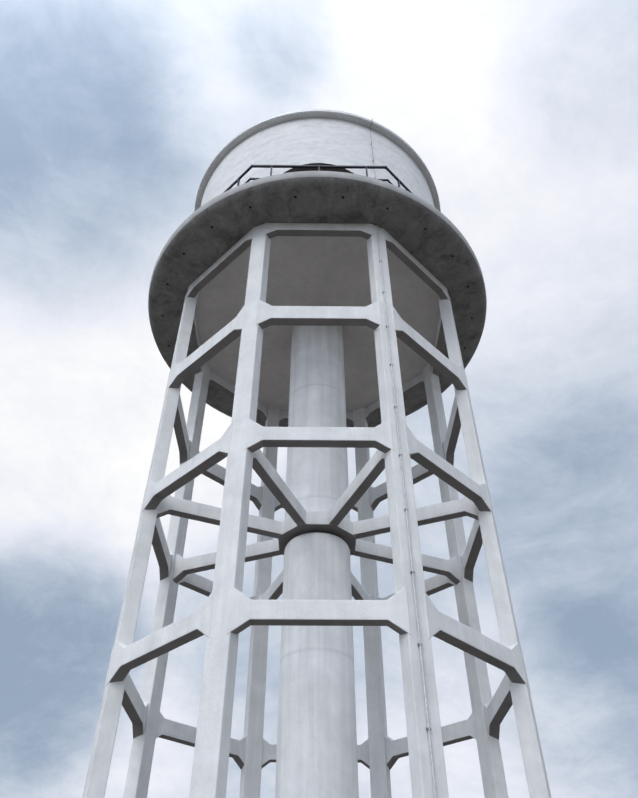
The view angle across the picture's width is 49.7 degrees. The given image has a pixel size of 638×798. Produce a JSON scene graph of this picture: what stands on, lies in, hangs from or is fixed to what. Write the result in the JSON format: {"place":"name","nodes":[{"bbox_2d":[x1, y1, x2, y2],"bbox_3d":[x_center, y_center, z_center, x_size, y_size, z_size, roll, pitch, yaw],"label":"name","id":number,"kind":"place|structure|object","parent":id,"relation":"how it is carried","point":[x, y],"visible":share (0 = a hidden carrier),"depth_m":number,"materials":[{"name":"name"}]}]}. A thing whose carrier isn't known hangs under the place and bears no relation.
{"place":"outdoors","nodes":[
{"label":"outdoors","id":0,"kind":"place"},
{"bbox_2d":[275,325,358,797],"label":"tower shaft","id":1,"kind":"object","parent":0,"point":[316,756],"visible":0.9,"depth_m":10.53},
{"bbox_2d":[0,0,637,797],"label":"sky","id":2,"kind":"structure","parent":0,"point":[521,115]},
{"label":"ground","id":3,"kind":"structure","parent":0,"visible":0},
{"bbox_2d":[82,223,551,797],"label":"tower frame","id":4,"kind":"object","parent":3,"relation":"on","point":[224,615],"visible":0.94,"depth_m":10.80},
{"bbox_2d":[148,171,486,426],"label":"balcony slab","id":5,"kind":"structure","parent":4,"relation":"on","point":[232,218],"depth_m":13.64,"materials":[{"name":"grey concrete"}]},
{"bbox_2d":[223,165,411,192],"bbox_3d":[-0.017,-2.112,16.059,6.617,1.082,6.617,0,-43,0],"label":"balcony railing","id":6,"kind":"object","parent":5,"relation":"on","point":[237,181],"visible":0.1,"depth_m":13.99,"materials":[{"name":"metal"}]},
{"bbox_2d":[201,118,433,205],"bbox_3d":[-0.017,-3.063,16.937,6.160,3.690,6.160,0,-43,0],"label":"water tank","id":7,"kind":"object","parent":5,"relation":"on","point":[337,141],"visible":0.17,"depth_m":15.45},
{"bbox_2d":[194,109,440,211],"bbox_3d":[-0.017,-4.577,18.334,6.460,0.470,6.460,0,-43,0],"label":"tank rim","id":8,"kind":"object","parent":7,"relation":"on","point":[399,141],"visible":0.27,"depth_m":16.23,"materials":[{"name":"grey concrete"}]},
{"bbox_2d":[278,161,359,174],"bbox_3d":[0.013,-4.721,14.389,2.048,0.590,0.226,0,-43,0],"label":"niche arch band","id":9,"kind":"object","parent":7,"relation":"attached to","point":[317,162],"visible":0.5,"depth_m":14.44,"materials":[{"name":"white paint"}]},
{"bbox_2d":[370,119,375,178],"bbox_3d":[1.224,-5.116,14.867,0.020,3.760,0.183,16,-45,-17],"label":"lightning conductor","id":10,"kind":"object","parent":7,"relation":"attached to","point":[372,149],"visible":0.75,"depth_m":15.31,"materials":[{"name":"metal"}]},
{"bbox_2d":[162,196,472,396],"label":"drain holes","id":11,"kind":"object","parent":5,"relation":"in","point":[387,208],"visible":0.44,"depth_m":13.94,"materials":[{"name":"black"}]},
{"bbox_2d":[195,236,439,411],"bbox_3d":[-0.017,-1.506,15.500,5.395,0.020,5.395,0,-43,0],"label":"tank underside","id":12,"kind":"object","parent":4,"relation":"on","point":[316,271],"depth_m":14.86,"materials":[{"name":"paint"}]},
{"bbox_2d":[377,225,436,797],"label":"conduit","id":13,"kind":"object","parent":4,"relation":"attached to","point":[420,645],"depth_m":8.49,"materials":[{"name":"metal"}]}
]}

